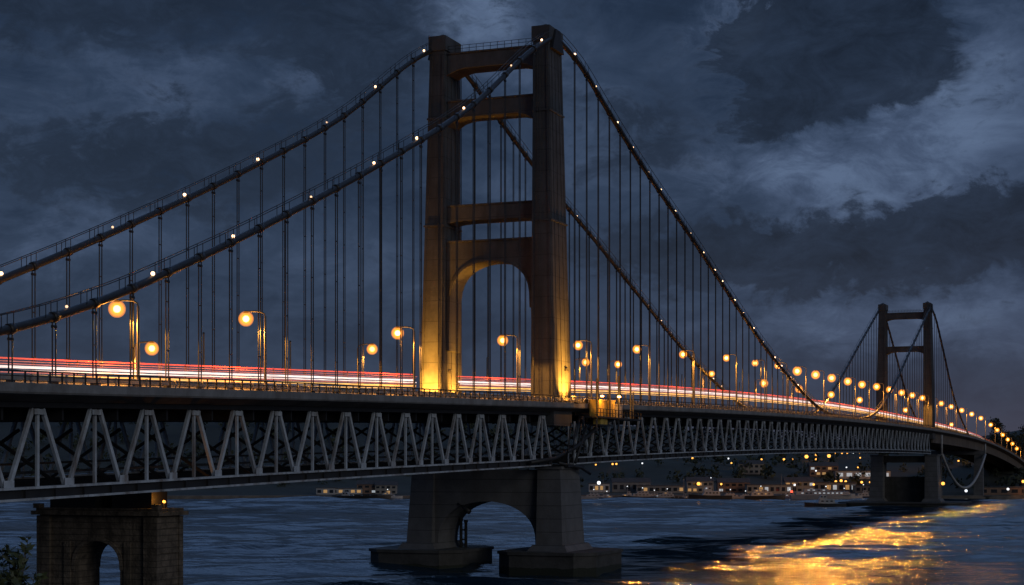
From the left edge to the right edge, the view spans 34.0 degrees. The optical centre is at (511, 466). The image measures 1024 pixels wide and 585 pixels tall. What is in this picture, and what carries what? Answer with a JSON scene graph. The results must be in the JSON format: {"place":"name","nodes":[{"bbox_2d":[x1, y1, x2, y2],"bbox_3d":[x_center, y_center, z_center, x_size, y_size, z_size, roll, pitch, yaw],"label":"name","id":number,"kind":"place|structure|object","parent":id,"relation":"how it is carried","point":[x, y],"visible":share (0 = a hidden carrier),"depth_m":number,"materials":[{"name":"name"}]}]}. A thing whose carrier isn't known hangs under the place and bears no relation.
{"place":"outdoors","nodes":[
{"label":"outdoors","id":0,"kind":"place"},
{"bbox_2d":[459,518,467,546],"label":"ladder","id":1,"kind":"object","parent":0,"point":[461,532],"visible":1,"depth_m":348.02,"materials":[{"name":"black metal"}]},
{"bbox_2d":[0,496,1023,584],"bbox_3d":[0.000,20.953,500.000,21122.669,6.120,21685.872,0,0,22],"label":"water","id":2,"kind":"structure","parent":0,"point":[309,540],"depth_m":455.27,"materials":[{"name":"blue liquid"}]},
{"bbox_2d":[31,491,188,584],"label":"approach pier","id":3,"kind":"structure","parent":2,"relation":"in","point":[141,534],"depth_m":215.95,"materials":[{"name":"stone"}]},
{"bbox_2d":[337,492,390,498],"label":"boat","id":4,"kind":"object","parent":2,"relation":"on","point":[355,496],"visible":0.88,"depth_m":1053.25,"materials":[{"name":"black paint"}]},
{"bbox_2d":[383,489,402,497],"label":"boat","id":5,"kind":"object","parent":2,"relation":"on","point":[392,496],"visible":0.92,"depth_m":1061.05,"materials":[{"name":"white paint"}]},
{"bbox_2d":[369,464,622,576],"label":"tower pier","id":6,"kind":"structure","parent":2,"relation":"in","point":[546,501],"depth_m":336.10,"materials":[{"name":"concrete"}]},
{"bbox_2d":[457,503,470,513],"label":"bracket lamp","id":7,"kind":"object","parent":6,"relation":"attached to","point":[467,510],"visible":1,"depth_m":338.38,"materials":[{"name":"metal"}]},
{"bbox_2d":[0,24,1023,502],"bbox_3d":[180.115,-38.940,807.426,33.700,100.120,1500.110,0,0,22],"label":"suspension bridge","id":8,"kind":"structure","parent":6,"relation":"on","point":[454,262],"depth_m":326.69,"materials":[{"name":"metal"}]},
{"bbox_2d":[113,299,141,386],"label":"street lamp","id":9,"kind":"object","parent":8,"relation":"on","point":[116,308],"visible":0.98,"depth_m":199.40,"materials":[{"name":"paint"}]},
{"bbox_2d":[134,341,154,377],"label":"street lamp","id":10,"kind":"object","parent":8,"relation":"on","point":[151,348],"visible":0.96,"depth_m":247.84,"materials":[{"name":"paint"}]},
{"bbox_2d":[202,332,204,375],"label":"street lamp","id":11,"kind":"object","parent":8,"relation":"on","point":[203,333],"visible":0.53,"depth_m":265.61,"materials":[{"name":"metal"}]},
{"bbox_2d":[0,357,416,389],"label":"light trails","id":12,"kind":"object","parent":8,"relation":"on","point":[174,372],"visible":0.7,"depth_m":222.79,"materials":[{"name":"red"}]},
{"bbox_2d":[243,310,266,390],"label":"street lamp","id":13,"kind":"object","parent":8,"relation":"on","point":[245,318],"visible":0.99,"depth_m":227.27,"materials":[{"name":"paint"}]},
{"bbox_2d":[289,341,290,381],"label":"street lamp","id":14,"kind":"object","parent":8,"relation":"on","point":[289,359],"visible":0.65,"depth_m":291.63,"materials":[{"name":"metal"}]},
{"bbox_2d":[357,343,373,386],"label":"street lamp","id":15,"kind":"object","parent":8,"relation":"on","point":[371,348],"visible":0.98,"depth_m":315.56,"materials":[{"name":"paint"}]},
{"bbox_2d":[395,326,416,395],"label":"street lamp","id":16,"kind":"object","parent":8,"relation":"on","point":[397,332],"visible":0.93,"depth_m":271.94,"materials":[{"name":"paint"}]},
{"bbox_2d":[500,334,517,399],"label":"street lamp","id":17,"kind":"object","parent":8,"relation":"on","point":[502,340],"visible":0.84,"depth_m":314.69,"materials":[{"name":"paint"}]},
{"bbox_2d":[574,398,588,403],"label":"floodlight","id":18,"kind":"object","parent":8,"relation":"attached to","point":[586,400],"visible":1,"depth_m":335.71,"materials":[{"name":"metal"}]},
{"bbox_2d":[576,340,591,398],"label":"street lamp","id":19,"kind":"object","parent":8,"relation":"on","point":[577,344],"visible":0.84,"depth_m":354.68,"materials":[{"name":"paint"}]},
{"bbox_2d":[635,344,650,405],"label":"street lamp","id":20,"kind":"object","parent":8,"relation":"on","point":[636,348],"visible":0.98,"depth_m":393.80,"materials":[{"name":"paint"}]},
{"bbox_2d":[681,350,695,407],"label":"street lamp","id":21,"kind":"object","parent":8,"relation":"on","point":[682,354],"visible":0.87,"depth_m":430.95,"materials":[{"name":"paint"}]},
{"bbox_2d":[702,370,712,404],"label":"street lamp","id":22,"kind":"object","parent":8,"relation":"on","point":[702,383],"visible":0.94,"depth_m":547.46,"materials":[{"name":"metal"}]},
{"bbox_2d":[458,376,989,440],"bbox_3d":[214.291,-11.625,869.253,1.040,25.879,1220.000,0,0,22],"label":"light trails","id":23,"kind":"object","parent":8,"relation":"on","point":[604,389],"visible":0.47,"depth_m":430.78,"materials":[{"name":"red"}]},
{"bbox_2d":[725,354,736,406],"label":"street lamp","id":24,"kind":"object","parent":8,"relation":"on","point":[726,357],"visible":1,"depth_m":472.84,"materials":[{"name":"metal"}]},
{"bbox_2d":[756,359,765,408],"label":"street lamp","id":25,"kind":"object","parent":8,"relation":"on","point":[764,385],"visible":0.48,"depth_m":505.44,"materials":[{"name":"metal"}]},
{"bbox_2d":[776,362,787,410],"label":"street lamp","id":26,"kind":"object","parent":8,"relation":"on","point":[786,386],"visible":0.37,"depth_m":534.28,"materials":[{"name":"metal"}]},
{"bbox_2d":[795,366,806,410],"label":"street lamp","id":27,"kind":"object","parent":8,"relation":"on","point":[796,370],"visible":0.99,"depth_m":562.17,"materials":[{"name":"metal"}]},
{"bbox_2d":[814,370,824,413],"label":"street lamp","id":28,"kind":"object","parent":8,"relation":"on","point":[815,374],"visible":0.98,"depth_m":591.09,"materials":[{"name":"metal"}]},
{"bbox_2d":[830,374,839,417],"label":"street lamp","id":29,"kind":"object","parent":8,"relation":"on","point":[831,377],"visible":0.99,"depth_m":618.91,"materials":[{"name":"metal"}]},
{"bbox_2d":[846,377,855,416],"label":"street lamp","id":30,"kind":"object","parent":8,"relation":"on","point":[847,381],"visible":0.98,"depth_m":649.56,"materials":[{"name":"metal"}]},
{"bbox_2d":[860,381,869,420],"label":"street lamp","id":31,"kind":"object","parent":8,"relation":"on","point":[861,384],"visible":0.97,"depth_m":679.32,"materials":[{"name":"metal"}]},
{"bbox_2d":[875,383,883,419],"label":"street lamp","id":32,"kind":"object","parent":8,"relation":"on","point":[876,386],"visible":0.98,"depth_m":712.86,"materials":[{"name":"metal"}]},
{"bbox_2d":[889,386,896,421],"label":"street lamp","id":33,"kind":"object","parent":8,"relation":"on","point":[896,402],"visible":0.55,"depth_m":745.36,"materials":[{"name":"metal"}]},
{"bbox_2d":[900,389,908,421],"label":"street lamp","id":34,"kind":"object","parent":8,"relation":"on","point":[908,402],"visible":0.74,"depth_m":778.86,"materials":[{"name":"metal"}]},
{"bbox_2d":[911,392,918,424],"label":"street lamp","id":35,"kind":"object","parent":8,"relation":"on","point":[918,406],"visible":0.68,"depth_m":810.50,"materials":[{"name":"metal"}]},
{"bbox_2d":[922,395,928,424],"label":"street lamp","id":36,"kind":"object","parent":8,"relation":"on","point":[928,409],"visible":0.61,"depth_m":843.03,"materials":[{"name":"metal"}]},
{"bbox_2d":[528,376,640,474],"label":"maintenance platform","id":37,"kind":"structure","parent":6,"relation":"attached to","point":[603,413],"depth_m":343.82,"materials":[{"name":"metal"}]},
{"bbox_2d":[581,489,601,498],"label":"boat","id":38,"kind":"object","parent":2,"relation":"on","point":[592,495],"visible":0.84,"depth_m":1056.82,"materials":[{"name":"white paint"}]},
{"bbox_2d":[599,491,614,498],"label":"boat","id":39,"kind":"object","parent":2,"relation":"on","point":[606,496],"visible":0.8,"depth_m":1051.20,"materials":[{"name":"grey paint"}]},
{"bbox_2d":[622,486,631,495],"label":"boat","id":40,"kind":"object","parent":2,"relation":"on","point":[629,493],"visible":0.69,"depth_m":1058.99,"materials":[{"name":"black paint"}]},
{"bbox_2d":[622,487,655,497],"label":"boat","id":41,"kind":"object","parent":2,"relation":"on","point":[642,494],"visible":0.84,"depth_m":1038.50,"materials":[{"name":"black paint"}]},
{"bbox_2d":[656,488,678,497],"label":"boat","id":42,"kind":"object","parent":2,"relation":"on","point":[666,495],"visible":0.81,"depth_m":1052.64,"materials":[{"name":"grey paint"}]},
{"bbox_2d":[671,493,689,498],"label":"boat","id":43,"kind":"object","parent":2,"relation":"on","point":[676,497],"visible":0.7,"depth_m":1042.87,"materials":[{"name":"black paint"}]},
{"bbox_2d":[689,486,731,499],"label":"boat","id":44,"kind":"object","parent":2,"relation":"on","point":[708,493],"visible":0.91,"depth_m":1044.11,"materials":[{"name":"black paint"}]},
{"bbox_2d":[726,489,743,498],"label":"boat","id":45,"kind":"object","parent":2,"relation":"on","point":[734,496],"visible":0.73,"depth_m":1054.86,"materials":[{"name":"white paint"}]},
{"bbox_2d":[744,490,784,499],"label":"boat","id":46,"kind":"object","parent":2,"relation":"on","point":[760,494],"visible":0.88,"depth_m":1040.25,"materials":[{"name":"black paint"}]},
{"bbox_2d":[775,474,789,498],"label":"boat","id":47,"kind":"object","parent":2,"relation":"on","point":[788,497],"visible":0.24,"depth_m":1061.92,"materials":[{"name":"white paint"}]},
{"bbox_2d":[790,485,854,498],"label":"boat","id":48,"kind":"object","parent":2,"relation":"on","point":[810,493],"visible":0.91,"depth_m":1048.86,"materials":[{"name":"white paint"}]},
{"bbox_2d":[804,486,846,506],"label":"tugboat","id":49,"kind":"object","parent":2,"relation":"on","point":[823,501],"visible":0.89,"depth_m":843.59,"materials":[{"name":"black paint"}]},
{"bbox_2d":[857,484,868,497],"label":"boat","id":50,"kind":"object","parent":2,"relation":"on","point":[865,494],"visible":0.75,"depth_m":1060.96,"materials":[{"name":"grey paint"}]},
{"bbox_2d":[838,454,970,506],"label":"tower pier","id":51,"kind":"structure","parent":2,"relation":"in","point":[925,491],"depth_m":864.14,"materials":[{"name":"concrete"}]},
{"bbox_2d":[0,422,1023,495],"bbox_3d":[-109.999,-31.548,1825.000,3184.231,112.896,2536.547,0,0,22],"label":"hills","id":52,"kind":"structure","parent":0,"point":[655,472],"depth_m":1375.88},
{"bbox_2d":[316,487,335,494],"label":"shore building","id":53,"kind":"structure","parent":52,"relation":"on","point":[325,490],"depth_m":1100.50,"materials":[{"name":"white paint"}]},
{"bbox_2d":[335,488,362,493],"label":"shore building","id":54,"kind":"structure","parent":52,"relation":"on","point":[350,490],"depth_m":1105.50,"materials":[{"name":"white paint"}]},
{"bbox_2d":[356,480,384,493],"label":"shore building","id":55,"kind":"structure","parent":52,"relation":"on","point":[368,486],"depth_m":1110.50,"materials":[{"name":"grey brick"}]},
{"bbox_2d":[375,481,397,493],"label":"shore building","id":56,"kind":"structure","parent":52,"relation":"on","point":[381,487],"depth_m":1107.50,"materials":[{"name":"stone"}]},
{"bbox_2d":[0,422,1023,488],"bbox_3d":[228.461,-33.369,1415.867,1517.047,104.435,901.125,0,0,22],"label":"woods","id":57,"kind":"object","parent":52,"relation":"on","point":[1013,483],"visible":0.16,"depth_m":1361.08,"materials":[{"name":"plant"}]},
{"bbox_2d":[167,495,1023,498],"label":"quay wall","id":58,"kind":"structure","parent":52,"relation":"on","point":[408,496],"depth_m":1062.37,"materials":[{"name":"concrete"}]},
{"bbox_2d":[588,483,609,491],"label":"shore building","id":59,"kind":"structure","parent":52,"relation":"on","point":[602,487],"depth_m":1130.50,"materials":[{"name":"white paint"}]},
{"bbox_2d":[611,478,650,491],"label":"shore building","id":60,"kind":"structure","parent":52,"relation":"on","point":[619,484],"depth_m":1135.00,"materials":[{"name":"stone"}]},
{"bbox_2d":[635,485,684,492],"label":"shore building","id":61,"kind":"structure","parent":52,"relation":"on","point":[663,488],"depth_m":1125.50,"materials":[{"name":"stone"}]},
{"bbox_2d":[685,477,713,492],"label":"shore building","id":62,"kind":"structure","parent":52,"relation":"on","point":[691,485],"depth_m":1135.00,"materials":[{"name":"stone"}]},
{"bbox_2d":[716,478,750,491],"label":"shore building","id":63,"kind":"structure","parent":52,"relation":"on","point":[734,484],"depth_m":1145.00,"materials":[{"name":"brown brick"}]},
{"bbox_2d":[736,460,764,473],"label":"shore building","id":64,"kind":"structure","parent":52,"relation":"on","point":[756,466],"depth_m":1295.00,"materials":[{"name":"stone"}]},
{"bbox_2d":[744,484,797,492],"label":"shore building","id":65,"kind":"structure","parent":52,"relation":"on","point":[772,488],"depth_m":1130.00,"materials":[{"name":"stone"}]},
{"bbox_2d":[782,477,814,490],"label":"shore building","id":66,"kind":"structure","parent":52,"relation":"on","point":[805,482],"depth_m":1145.00,"materials":[{"name":"stone"}]},
{"bbox_2d":[807,462,838,475],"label":"shore building","id":67,"kind":"structure","parent":52,"relation":"on","point":[821,468],"depth_m":1295.00,"materials":[{"name":"brown brick"}]},
{"bbox_2d":[814,482,856,491],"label":"shore building","id":68,"kind":"structure","parent":52,"relation":"on","point":[840,486],"depth_m":1155.00,"materials":[{"name":"stone"}]},
{"bbox_2d":[852,485,869,492],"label":"shore building","id":69,"kind":"structure","parent":52,"relation":"on","point":[857,488],"depth_m":1145.50,"materials":[{"name":"stone"}]},
{"bbox_2d":[833,470,890,478],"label":"shore building","id":70,"kind":"structure","parent":52,"relation":"on","point":[845,474],"depth_m":1285.00,"materials":[{"name":"white paint"}]},
{"bbox_2d":[931,451,998,498],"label":"approach pier","id":71,"kind":"structure","parent":52,"relation":"on","point":[979,481],"depth_m":1070.42,"materials":[{"name":"concrete"}]},
{"bbox_2d":[940,435,985,488],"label":"cable","id":72,"kind":"object","parent":71,"relation":"hanging from","point":[953,478],"visible":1,"depth_m":934.91,"materials":[{"name":"grey metal"}]},
{"bbox_2d":[987,416,1002,441],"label":"tree","id":73,"kind":"object","parent":52,"relation":"on","point":[995,420],"visible":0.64,"depth_m":1479.10,"materials":[{"name":"green plant"}]},
{"bbox_2d":[990,422,1009,449],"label":"tree","id":74,"kind":"object","parent":52,"relation":"on","point":[999,426],"visible":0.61,"depth_m":1468.54,"materials":[{"name":"green plant"}]},
{"bbox_2d":[984,487,1023,494],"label":"shore building","id":75,"kind":"structure","parent":52,"relation":"on","point":[1003,491],"depth_m":1085.00,"materials":[{"name":"brown brick"}]},
{"bbox_2d":[1000,430,1015,450],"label":"tree","id":76,"kind":"object","parent":52,"relation":"on","point":[1008,436],"visible":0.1,"depth_m":1489.38,"materials":[{"name":"green plant"}]},
{"bbox_2d":[1004,438,1022,453],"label":"tree","id":77,"kind":"object","parent":52,"relation":"on","point":[1009,445],"visible":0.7,"depth_m":1436.63,"materials":[{"name":"green plant"}]},
{"bbox_2d":[1010,424,1023,458],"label":"tree","id":78,"kind":"object","parent":52,"relation":"on","point":[1020,444],"visible":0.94,"depth_m":1419.69,"materials":[{"name":"green plant"}]},
{"bbox_2d":[0,0,1023,439],"label":"sky","id":79,"kind":"structure","parent":0,"point":[834,161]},
{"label":"bluff","id":80,"kind":"structure","parent":0,"visible":0},
{"bbox_2d":[0,536,47,584],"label":"shrub","id":81,"kind":"object","parent":80,"relation":"on","point":[15,574],"visible":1,"depth_m":30.11,"materials":[{"name":"green plant"}]}
]}

